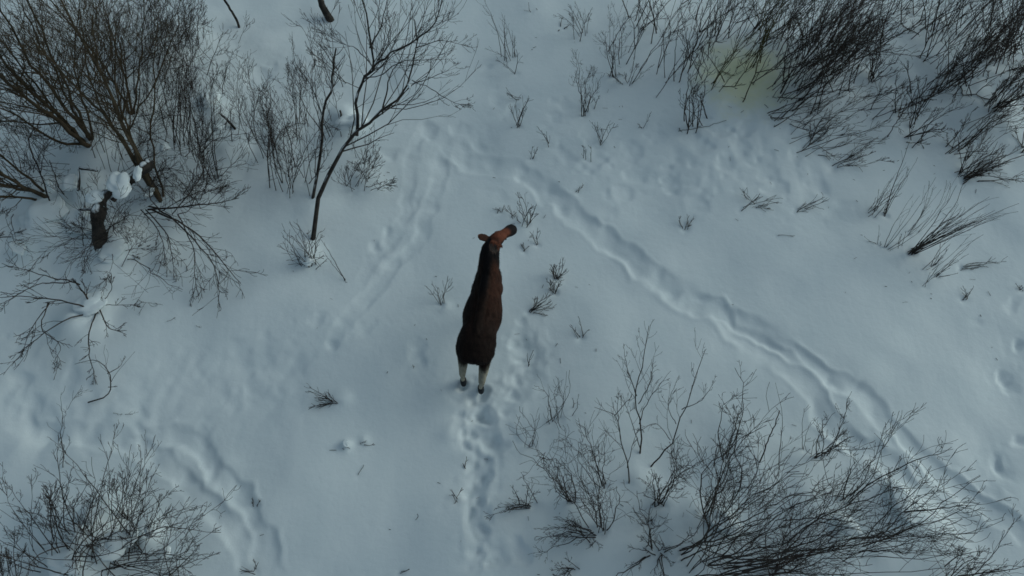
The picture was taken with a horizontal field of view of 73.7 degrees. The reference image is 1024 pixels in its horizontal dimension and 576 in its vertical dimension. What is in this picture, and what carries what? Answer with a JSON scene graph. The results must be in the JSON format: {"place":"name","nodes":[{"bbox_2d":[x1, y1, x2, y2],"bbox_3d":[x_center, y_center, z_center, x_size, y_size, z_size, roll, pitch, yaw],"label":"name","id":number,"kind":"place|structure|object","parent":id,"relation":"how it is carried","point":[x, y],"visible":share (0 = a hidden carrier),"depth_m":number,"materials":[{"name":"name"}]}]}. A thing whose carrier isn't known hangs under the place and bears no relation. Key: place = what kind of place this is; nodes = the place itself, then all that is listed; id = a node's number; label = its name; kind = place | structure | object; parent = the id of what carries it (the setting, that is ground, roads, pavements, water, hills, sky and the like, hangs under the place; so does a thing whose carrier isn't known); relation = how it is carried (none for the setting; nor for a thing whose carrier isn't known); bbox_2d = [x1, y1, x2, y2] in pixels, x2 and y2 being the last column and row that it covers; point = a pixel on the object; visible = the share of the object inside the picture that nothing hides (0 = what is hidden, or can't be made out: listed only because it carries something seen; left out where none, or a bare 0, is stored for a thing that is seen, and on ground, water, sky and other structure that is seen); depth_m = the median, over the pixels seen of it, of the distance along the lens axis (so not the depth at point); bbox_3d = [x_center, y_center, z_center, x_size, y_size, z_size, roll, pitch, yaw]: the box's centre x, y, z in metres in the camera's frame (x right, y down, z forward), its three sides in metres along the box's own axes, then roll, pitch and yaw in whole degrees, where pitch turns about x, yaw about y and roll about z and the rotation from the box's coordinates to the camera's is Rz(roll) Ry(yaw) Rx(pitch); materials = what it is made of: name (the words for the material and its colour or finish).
{"place":"outdoors","nodes":[
{"label":"outdoors","id":0,"kind":"place"},
{"bbox_2d":[0,0,1023,575],"bbox_3d":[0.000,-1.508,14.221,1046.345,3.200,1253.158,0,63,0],"label":"snowy ground","id":1,"kind":"structure","parent":0,"point":[814,318],"depth_m":13.32,"materials":[{"name":"snow"}]},
{"bbox_2d":[0,525,26,575],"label":"round bush","id":2,"kind":"object","parent":1,"relation":"on","point":[8,570],"visible":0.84,"depth_m":10.80,"materials":[{"name":"brown plant"}]},
{"bbox_2d":[0,122,46,213],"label":"willow tree","id":3,"kind":"object","parent":1,"relation":"on","point":[21,186],"visible":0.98,"depth_m":13.80,"materials":[{"name":"brown plant"}]},
{"bbox_2d":[0,462,77,572],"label":"round bush","id":4,"kind":"object","parent":1,"relation":"on","point":[34,522],"visible":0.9,"depth_m":10.57,"materials":[{"name":"brown plant"}]},
{"bbox_2d":[18,196,68,228],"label":"snow clump","id":5,"kind":"object","parent":1,"relation":"on","point":[45,208],"visible":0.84,"depth_m":13.92,"materials":[{"name":"snow"}]},
{"bbox_2d":[0,80,91,210],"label":"arching shrub","id":6,"kind":"object","parent":1,"relation":"on","point":[32,159],"visible":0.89,"depth_m":14.05,"materials":[{"name":"brown plant"}]},
{"bbox_2d":[0,0,116,147],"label":"willow tree","id":7,"kind":"object","parent":1,"relation":"on","point":[16,88],"visible":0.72,"depth_m":13.29,"materials":[{"name":"brown plant"}]},
{"bbox_2d":[34,435,89,538],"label":"round bush","id":8,"kind":"object","parent":1,"relation":"on","point":[57,516],"visible":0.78,"depth_m":10.75,"materials":[{"name":"brown plant"}]},
{"bbox_2d":[45,547,83,575],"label":"snow clump","id":9,"kind":"object","parent":1,"relation":"on","point":[58,565],"visible":0.73,"depth_m":10.84,"materials":[{"name":"snow"}]},
{"bbox_2d":[0,258,141,384],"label":"shrub","id":10,"kind":"object","parent":1,"relation":"on","point":[45,309],"visible":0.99,"depth_m":12.71,"materials":[{"name":"black plant"}]},
{"bbox_2d":[63,206,91,233],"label":"snow clump","id":11,"kind":"object","parent":1,"relation":"on","point":[72,214],"visible":0.55,"depth_m":13.93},
{"bbox_2d":[0,0,179,202],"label":"willow tree","id":12,"kind":"object","parent":1,"relation":"on","point":[136,158],"visible":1,"depth_m":12.54,"materials":[{"name":"brown plant"}]},
{"bbox_2d":[72,290,107,315],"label":"snow clump","id":13,"kind":"object","parent":1,"relation":"on","point":[95,303],"visible":0.93,"depth_m":13.04,"materials":[{"name":"snow"}]},
{"bbox_2d":[78,496,110,524],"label":"snow clump","id":14,"kind":"object","parent":1,"relation":"on","point":[105,499],"visible":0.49,"depth_m":11.20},
{"bbox_2d":[9,165,186,290],"bbox_3d":[-7.956,-1.111,12.964,2.716,2.024,3.074,39,69,18],"label":"arching shrub","id":15,"kind":"object","parent":1,"relation":"on","point":[114,224],"visible":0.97,"depth_m":13.17,"materials":[{"name":"black plant"}]},
{"bbox_2d":[96,241,125,262],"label":"snow clump","id":16,"kind":"object","parent":1,"relation":"on","point":[114,248],"visible":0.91,"depth_m":13.48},
{"bbox_2d":[12,0,211,114],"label":"willow tree","id":17,"kind":"object","parent":1,"relation":"on","point":[138,66],"visible":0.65,"depth_m":14.06,"materials":[{"name":"brown plant"}]},
{"bbox_2d":[77,159,153,250],"bbox_3d":[-8.058,-1.537,13.751,1.751,1.247,2.003,0,63,0],"label":"fallen tree","id":18,"kind":"object","parent":1,"relation":"on","point":[145,166],"visible":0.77,"depth_m":13.50,"materials":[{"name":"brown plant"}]},
{"bbox_2d":[106,171,131,199],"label":"snow clump","id":19,"kind":"object","parent":18,"relation":"on","point":[122,179],"visible":1,"depth_m":13.31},
{"bbox_2d":[73,109,162,168],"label":"whip shrub","id":20,"kind":"object","parent":1,"relation":"on","point":[96,131],"visible":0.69,"depth_m":14.24,"materials":[{"name":"brown plant"}]},
{"bbox_2d":[0,421,240,575],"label":"round bush","id":21,"kind":"object","parent":1,"relation":"on","point":[84,522],"visible":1,"depth_m":10.55,"materials":[{"name":"black plant"}]},
{"bbox_2d":[94,530,126,561],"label":"snow clump","id":22,"kind":"object","parent":21,"relation":"on","point":[115,546],"visible":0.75,"depth_m":10.92,"materials":[{"name":"snow"}]},
{"bbox_2d":[103,458,141,519],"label":"round bush","id":23,"kind":"object","parent":1,"relation":"on","point":[114,485],"visible":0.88,"depth_m":11.08,"materials":[{"name":"brown plant"}]},
{"bbox_2d":[118,0,171,103],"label":"sapling","id":24,"kind":"object","parent":1,"relation":"on","point":[150,10],"visible":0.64,"depth_m":14.75,"materials":[{"name":"brown plant"}]},
{"bbox_2d":[85,218,206,307],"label":"whip shrub","id":25,"kind":"object","parent":1,"relation":"on","point":[159,277],"visible":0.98,"depth_m":13.01,"materials":[{"name":"brown plant"}]},
{"bbox_2d":[82,82,211,233],"bbox_3d":[-7.212,-2.658,13.644,3.470,2.254,2.212,19,65,9],"label":"arching shrub","id":26,"kind":"object","parent":1,"relation":"on","point":[139,141],"visible":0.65,"depth_m":13.98,"materials":[{"name":"brown plant"}]},
{"bbox_2d":[113,441,205,561],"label":"round bush","id":27,"kind":"object","parent":1,"relation":"on","point":[138,504],"visible":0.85,"depth_m":10.83,"materials":[{"name":"brown plant"}]},
{"bbox_2d":[131,0,216,155],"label":"sapling","id":28,"kind":"object","parent":1,"relation":"on","point":[189,76],"visible":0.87,"depth_m":13.98,"materials":[{"name":"brown plant"}]},
{"bbox_2d":[147,0,200,153],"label":"sapling","id":29,"kind":"object","parent":1,"relation":"on","point":[173,110],"visible":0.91,"depth_m":13.87,"materials":[{"name":"brown plant"}]},
{"bbox_2d":[128,149,220,203],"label":"whip shrub","id":30,"kind":"object","parent":1,"relation":"on","point":[145,189],"visible":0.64,"depth_m":14.07,"materials":[{"name":"brown plant"}]},
{"bbox_2d":[158,498,220,575],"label":"round bush","id":31,"kind":"object","parent":1,"relation":"on","point":[180,541],"visible":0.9,"depth_m":10.71,"materials":[{"name":"brown plant"}]},
{"bbox_2d":[132,151,264,315],"bbox_3d":[-6.080,-0.981,13.018,2.257,1.770,2.907,-17,64,-8],"label":"arching shrub","id":32,"kind":"object","parent":1,"relation":"on","point":[153,208],"visible":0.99,"depth_m":13.31,"materials":[{"name":"black plant"}]},
{"bbox_2d":[139,75,267,178],"bbox_3d":[-6.254,-3.473,14.144,1.991,2.135,1.213,-21,65,-11],"label":"whip shrub","id":33,"kind":"object","parent":1,"relation":"on","point":[222,137],"visible":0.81,"depth_m":14.11,"materials":[{"name":"brown plant"}]},
{"bbox_2d":[177,64,233,179],"bbox_3d":[-6.248,-3.316,14.024,1.424,2.237,1.029,-24,65,-12],"label":"sapling","id":34,"kind":"object","parent":1,"relation":"on","point":[204,121],"visible":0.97,"depth_m":13.91,"materials":[{"name":"brown plant"}]},
{"bbox_2d":[177,108,258,192],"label":"whip shrub","id":35,"kind":"object","parent":1,"relation":"on","point":[232,123],"visible":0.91,"depth_m":14.18,"materials":[{"name":"brown plant"}]},
{"bbox_2d":[212,49,278,162],"bbox_3d":[-5.492,-3.739,14.151,1.062,2.495,1.142,0,63,0],"label":"sapling","id":36,"kind":"object","parent":1,"relation":"on","point":[239,115],"visible":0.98,"depth_m":13.91,"materials":[{"name":"brown plant"}]},
{"bbox_2d":[247,81,294,166],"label":"shrub","id":37,"kind":"object","parent":1,"relation":"on","point":[288,118],"visible":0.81,"depth_m":14.07,"materials":[{"name":"brown plant"}]},
{"bbox_2d":[239,67,303,189],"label":"whip shrub","id":38,"kind":"object","parent":1,"relation":"on","point":[272,134],"visible":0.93,"depth_m":13.63,"materials":[{"name":"brown plant"}]},
{"bbox_2d":[259,84,309,197],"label":"whip shrub","id":39,"kind":"object","parent":1,"relation":"on","point":[290,160],"visible":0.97,"depth_m":13.72,"materials":[{"name":"brown plant"}]},
{"bbox_2d":[278,56,311,140],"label":"whip shrub","id":40,"kind":"object","parent":1,"relation":"on","point":[293,89],"visible":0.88,"depth_m":14.72,"materials":[{"name":"brown plant"}]},
{"bbox_2d":[277,221,326,268],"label":"bush","id":41,"kind":"object","parent":1,"relation":"on","point":[303,242],"visible":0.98,"depth_m":13.40,"materials":[{"name":"brown plant"}]},
{"bbox_2d":[284,93,339,183],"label":"whip shrub","id":42,"kind":"object","parent":1,"relation":"on","point":[315,152],"visible":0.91,"depth_m":14.04,"materials":[{"name":"brown plant"}]},
{"bbox_2d":[281,13,342,139],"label":"whip shrub","id":43,"kind":"object","parent":1,"relation":"on","point":[314,36],"visible":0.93,"depth_m":14.22,"materials":[{"name":"brown plant"}]},
{"bbox_2d":[287,33,344,198],"bbox_3d":[-3.948,-3.465,13.953,1.358,2.266,2.611,0,63,0],"label":"dead snag","id":44,"kind":"object","parent":1,"relation":"on","point":[333,84],"visible":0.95,"depth_m":13.89,"materials":[{"name":"brown plant"}]},
{"bbox_2d":[305,1,352,86],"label":"whip shrub","id":45,"kind":"object","parent":1,"relation":"on","point":[332,31],"visible":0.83,"depth_m":15.47,"materials":[{"name":"brown plant"}]},
{"bbox_2d":[331,138,396,191],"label":"twiggy bush","id":46,"kind":"object","parent":1,"relation":"on","point":[372,168],"visible":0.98,"depth_m":14.30,"materials":[{"name":"brown plant"}]},
{"bbox_2d":[300,0,480,240],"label":"forked tree","id":47,"kind":"object","parent":1,"relation":"on","point":[385,108],"visible":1,"depth_m":12.82,"materials":[{"name":"black plant"}]},
{"bbox_2d":[455,224,516,393],"bbox_3d":[-0.467,0.329,12.233,0.738,2.186,2.707,9,63,5],"label":"moose","id":48,"kind":"object","parent":1,"relation":"on","point":[482,315],"visible":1,"depth_m":11.61,"materials":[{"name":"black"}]},
{"bbox_2d":[512,420,586,503],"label":"bare shrub","id":49,"kind":"object","parent":1,"relation":"on","point":[555,479],"visible":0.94,"depth_m":9.89,"materials":[{"name":"brown plant"}]},
{"bbox_2d":[528,511,602,562],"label":"bare shrub","id":50,"kind":"object","parent":1,"relation":"on","point":[577,525],"visible":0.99,"depth_m":11.20,"materials":[{"name":"brown plant"}]},
{"bbox_2d":[570,48,604,115],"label":"tangled shrub","id":51,"kind":"object","parent":1,"relation":"on","point":[580,92],"visible":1,"depth_m":15.05,"materials":[{"name":"brown plant"}]},
{"bbox_2d":[547,424,635,534],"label":"bare shrub","id":52,"kind":"object","parent":1,"relation":"on","point":[599,508],"visible":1,"depth_m":10.00,"materials":[{"name":"brown plant"}]},
{"bbox_2d":[558,407,624,499],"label":"bare shrub","id":53,"kind":"object","parent":1,"relation":"on","point":[598,471],"visible":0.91,"depth_m":10.39,"materials":[{"name":"brown plant"}]},
{"bbox_2d":[607,0,655,63],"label":"tangled shrub","id":54,"kind":"object","parent":1,"relation":"on","point":[632,27],"visible":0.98,"depth_m":15.66,"materials":[{"name":"brown plant"}]},
{"bbox_2d":[615,320,669,453],"bbox_3d":[2.269,1.690,11.548,0.916,1.999,1.679,-24,66,-12],"label":"young tree","id":55,"kind":"object","parent":1,"relation":"on","point":[652,392],"visible":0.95,"depth_m":11.48,"materials":[{"name":"brown plant"}]},
{"bbox_2d":[616,475,692,575],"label":"sprawling bush","id":56,"kind":"object","parent":1,"relation":"on","point":[645,557],"visible":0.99,"depth_m":11.02,"materials":[{"name":"brown plant"}]},
{"bbox_2d":[636,437,712,506],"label":"sprawling bush","id":57,"kind":"object","parent":1,"relation":"on","point":[668,485],"visible":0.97,"depth_m":10.43,"materials":[{"name":"brown plant"}]},
{"bbox_2d":[636,329,715,466],"bbox_3d":[2.729,1.950,11.423,0.762,1.990,1.854,32,67,15],"label":"young tree","id":58,"kind":"object","parent":1,"relation":"on","point":[657,459],"visible":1,"depth_m":11.48,"materials":[{"name":"brown plant"}]},
{"bbox_2d":[632,0,740,97],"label":"thicket shrub","id":59,"kind":"object","parent":1,"relation":"on","point":[693,43],"visible":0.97,"depth_m":14.98,"materials":[{"name":"brown plant"}]},
{"bbox_2d":[675,0,725,59],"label":"thicket shrub","id":60,"kind":"object","parent":1,"relation":"on","point":[715,22],"visible":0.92,"depth_m":16.05,"materials":[{"name":"brown plant"}]},
{"bbox_2d":[678,44,729,133],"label":"thicket shrub","id":61,"kind":"object","parent":1,"relation":"on","point":[698,104],"visible":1,"depth_m":14.60,"materials":[{"name":"brown plant"}]},
{"bbox_2d":[663,432,788,561],"bbox_3d":[2.931,2.947,9.763,1.669,4.158,1.556,-24,65,-12],"label":"sprawling bush","id":62,"kind":"object","parent":1,"relation":"on","point":[733,492],"visible":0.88,"depth_m":9.43,"materials":[{"name":"brown plant"}]},
{"bbox_2d":[682,0,772,47],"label":"thicket shrub","id":63,"kind":"object","parent":1,"relation":"on","point":[728,5],"visible":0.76,"depth_m":16.05,"materials":[{"name":"brown plant"}]},
{"bbox_2d":[712,361,756,458],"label":"sprawling bush","id":64,"kind":"object","parent":1,"relation":"on","point":[733,423],"visible":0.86,"depth_m":10.84,"materials":[{"name":"brown plant"}]},
{"bbox_2d":[694,0,783,101],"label":"thicket shrub","id":65,"kind":"object","parent":1,"relation":"on","point":[722,65],"visible":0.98,"depth_m":14.73,"materials":[{"name":"brown plant"}]},
{"bbox_2d":[696,382,798,540],"bbox_3d":[3.183,2.657,9.727,1.484,4.418,1.202,-33,68,-16],"label":"sprawling bush","id":66,"kind":"object","parent":1,"relation":"on","point":[729,479],"visible":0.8,"depth_m":9.75,"materials":[{"name":"brown plant"}]},
{"bbox_2d":[729,0,801,56],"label":"thicket shrub","id":67,"kind":"object","parent":1,"relation":"on","point":[766,21],"visible":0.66,"depth_m":15.85,"materials":[{"name":"brown plant"}]},
{"bbox_2d":[737,0,814,42],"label":"thicket shrub","id":68,"kind":"object","parent":1,"relation":"on","point":[762,13],"visible":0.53,"depth_m":15.96,"materials":[{"name":"black plant"}]},
{"bbox_2d":[737,0,822,69],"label":"thicket shrub","id":69,"kind":"object","parent":1,"relation":"on","point":[762,40],"visible":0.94,"depth_m":15.12,"materials":[{"name":"black plant"}]},
{"bbox_2d":[760,504,840,575],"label":"sprawling bush","id":70,"kind":"object","parent":1,"relation":"on","point":[793,555],"visible":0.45,"depth_m":10.38,"materials":[{"name":"black plant"}]},
{"bbox_2d":[767,78,846,134],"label":"thicket shrub","id":71,"kind":"object","parent":1,"relation":"on","point":[778,118],"visible":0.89,"depth_m":15.13,"materials":[{"name":"black plant"}]},
{"bbox_2d":[758,0,859,58],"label":"thicket shrub","id":72,"kind":"object","parent":1,"relation":"on","point":[795,17],"visible":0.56,"depth_m":15.44,"materials":[{"name":"black plant"}]},
{"bbox_2d":[752,0,868,86],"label":"thicket shrub","id":73,"kind":"object","parent":1,"relation":"on","point":[816,27],"visible":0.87,"depth_m":14.45,"materials":[{"name":"black plant"}]},
{"bbox_2d":[671,427,971,575],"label":"sprawling bush","id":74,"kind":"object","parent":1,"relation":"on","point":[733,540],"visible":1,"depth_m":8.74,"materials":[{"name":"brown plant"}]},
{"bbox_2d":[756,1,893,113],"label":"thicket shrub","id":75,"kind":"object","parent":1,"relation":"on","point":[828,68],"visible":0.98,"depth_m":14.35,"materials":[{"name":"black plant"}]},
{"bbox_2d":[767,13,896,102],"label":"thicket shrub","id":76,"kind":"object","parent":1,"relation":"on","point":[788,75],"visible":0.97,"depth_m":14.60,"materials":[{"name":"black plant"}]},
{"bbox_2d":[754,440,917,561],"bbox_3d":[4.709,3.266,9.865,1.955,3.695,1.512,0,63,0],"label":"sprawling bush","id":77,"kind":"object","parent":1,"relation":"on","point":[824,514],"visible":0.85,"depth_m":9.74,"materials":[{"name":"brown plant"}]},
{"bbox_2d":[789,72,896,143],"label":"thicket shrub","id":78,"kind":"object","parent":1,"relation":"on","point":[823,118],"visible":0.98,"depth_m":15.04,"materials":[{"name":"black plant"}]},
{"bbox_2d":[796,0,900,80],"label":"thicket shrub","id":79,"kind":"object","parent":1,"relation":"on","point":[847,42],"visible":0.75,"depth_m":14.33,"materials":[{"name":"black plant"}]},
{"bbox_2d":[812,391,887,460],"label":"sprawling bush","id":80,"kind":"object","parent":1,"relation":"on","point":[835,438],"visible":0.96,"depth_m":11.22,"materials":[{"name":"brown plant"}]},
{"bbox_2d":[796,94,907,165],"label":"thicket shrub","id":81,"kind":"object","parent":1,"relation":"on","point":[827,130],"visible":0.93,"depth_m":14.98,"materials":[{"name":"black plant"}]},
{"bbox_2d":[813,2,918,88],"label":"thicket shrub","id":82,"kind":"object","parent":1,"relation":"on","point":[878,47],"visible":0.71,"depth_m":14.52,"materials":[{"name":"black plant"}]},
{"bbox_2d":[723,508,1023,575],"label":"sprawling bush","id":83,"kind":"object","parent":1,"relation":"on","point":[818,566],"visible":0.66,"depth_m":10.64,"materials":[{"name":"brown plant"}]},
{"bbox_2d":[815,0,938,82],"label":"thicket shrub","id":84,"kind":"object","parent":1,"relation":"on","point":[862,16],"visible":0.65,"depth_m":15.10,"materials":[{"name":"black plant"}]},
{"bbox_2d":[864,42,905,82],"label":"thicket shrub","id":85,"kind":"object","parent":1,"relation":"on","point":[876,65],"visible":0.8,"depth_m":15.53,"materials":[{"name":"black plant"}]},
{"bbox_2d":[830,403,957,520],"bbox_3d":[5.811,2.726,10.309,1.196,3.183,1.503,0,63,0],"label":"sprawling bush","id":86,"kind":"object","parent":1,"relation":"on","point":[872,471],"visible":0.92,"depth_m":10.47,"materials":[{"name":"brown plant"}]},
{"bbox_2d":[887,479,920,523],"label":"snow clump","id":87,"kind":"object","parent":1,"relation":"on","point":[899,505],"visible":0.62,"depth_m":11.36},
{"bbox_2d":[870,30,973,136],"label":"thicket shrub","id":88,"kind":"object","parent":1,"relation":"on","point":[920,96],"visible":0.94,"depth_m":14.89,"materials":[{"name":"black plant"}]},
{"bbox_2d":[829,443,1016,575],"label":"sprawling bush","id":89,"kind":"object","parent":1,"relation":"on","point":[920,524],"visible":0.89,"depth_m":9.83,"materials":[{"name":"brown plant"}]},
{"bbox_2d":[904,96,973,147],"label":"thicket shrub","id":90,"kind":"object","parent":1,"relation":"on","point":[928,131],"visible":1,"depth_m":14.74,"materials":[{"name":"black plant"}]},
{"bbox_2d":[901,0,982,44],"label":"thicket shrub","id":91,"kind":"object","parent":1,"relation":"on","point":[929,16],"visible":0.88,"depth_m":16.14,"materials":[{"name":"black plant"}]},
{"bbox_2d":[909,41,1001,117],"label":"thicket shrub","id":92,"kind":"object","parent":1,"relation":"on","point":[962,77],"visible":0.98,"depth_m":14.73,"materials":[{"name":"black plant"}]},
{"bbox_2d":[918,0,993,61],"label":"thicket shrub","id":93,"kind":"object","parent":1,"relation":"on","point":[946,31],"visible":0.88,"depth_m":15.27,"materials":[{"name":"black plant"}]},
{"bbox_2d":[908,183,1018,254],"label":"stem clump","id":94,"kind":"object","parent":1,"relation":"on","point":[920,245],"visible":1,"depth_m":13.13,"materials":[{"name":"black plant"}]},
{"bbox_2d":[930,0,1023,73],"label":"thicket shrub","id":95,"kind":"object","parent":1,"relation":"on","point":[989,22],"visible":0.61,"depth_m":15.21,"materials":[{"name":"black plant"}]},
{"bbox_2d":[936,0,1023,96],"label":"thicket shrub","id":96,"kind":"object","parent":1,"relation":"on","point":[987,52],"visible":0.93,"depth_m":14.71,"materials":[{"name":"black plant"}]},
{"bbox_2d":[950,121,1012,180],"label":"thicket shrub","id":97,"kind":"object","parent":1,"relation":"on","point":[977,164],"visible":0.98,"depth_m":14.59,"materials":[{"name":"black plant"}]},
{"bbox_2d":[943,503,1023,575],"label":"sprawling bush","id":98,"kind":"object","parent":1,"relation":"on","point":[974,565],"visible":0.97,"depth_m":10.59,"materials":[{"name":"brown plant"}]},
{"bbox_2d":[945,100,1023,160],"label":"thicket shrub","id":99,"kind":"object","parent":1,"relation":"on","point":[971,137],"visible":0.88,"depth_m":14.81,"materials":[{"name":"black plant"}]},
{"bbox_2d":[949,0,1023,76],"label":"thicket shrub","id":100,"kind":"object","parent":1,"relation":"on","point":[1014,15],"visible":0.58,"depth_m":15.41,"materials":[{"name":"black plant"}]},
{"bbox_2d":[960,142,1023,186],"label":"thicket shrub","id":101,"kind":"object","parent":1,"relation":"on","point":[980,173],"visible":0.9,"depth_m":14.67,"materials":[{"name":"black plant"}]},
{"bbox_2d":[984,48,1023,112],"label":"thicket shrub","id":102,"kind":"object","parent":1,"relation":"on","point":[993,97],"visible":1,"depth_m":14.74,"materials":[{"name":"black plant"}]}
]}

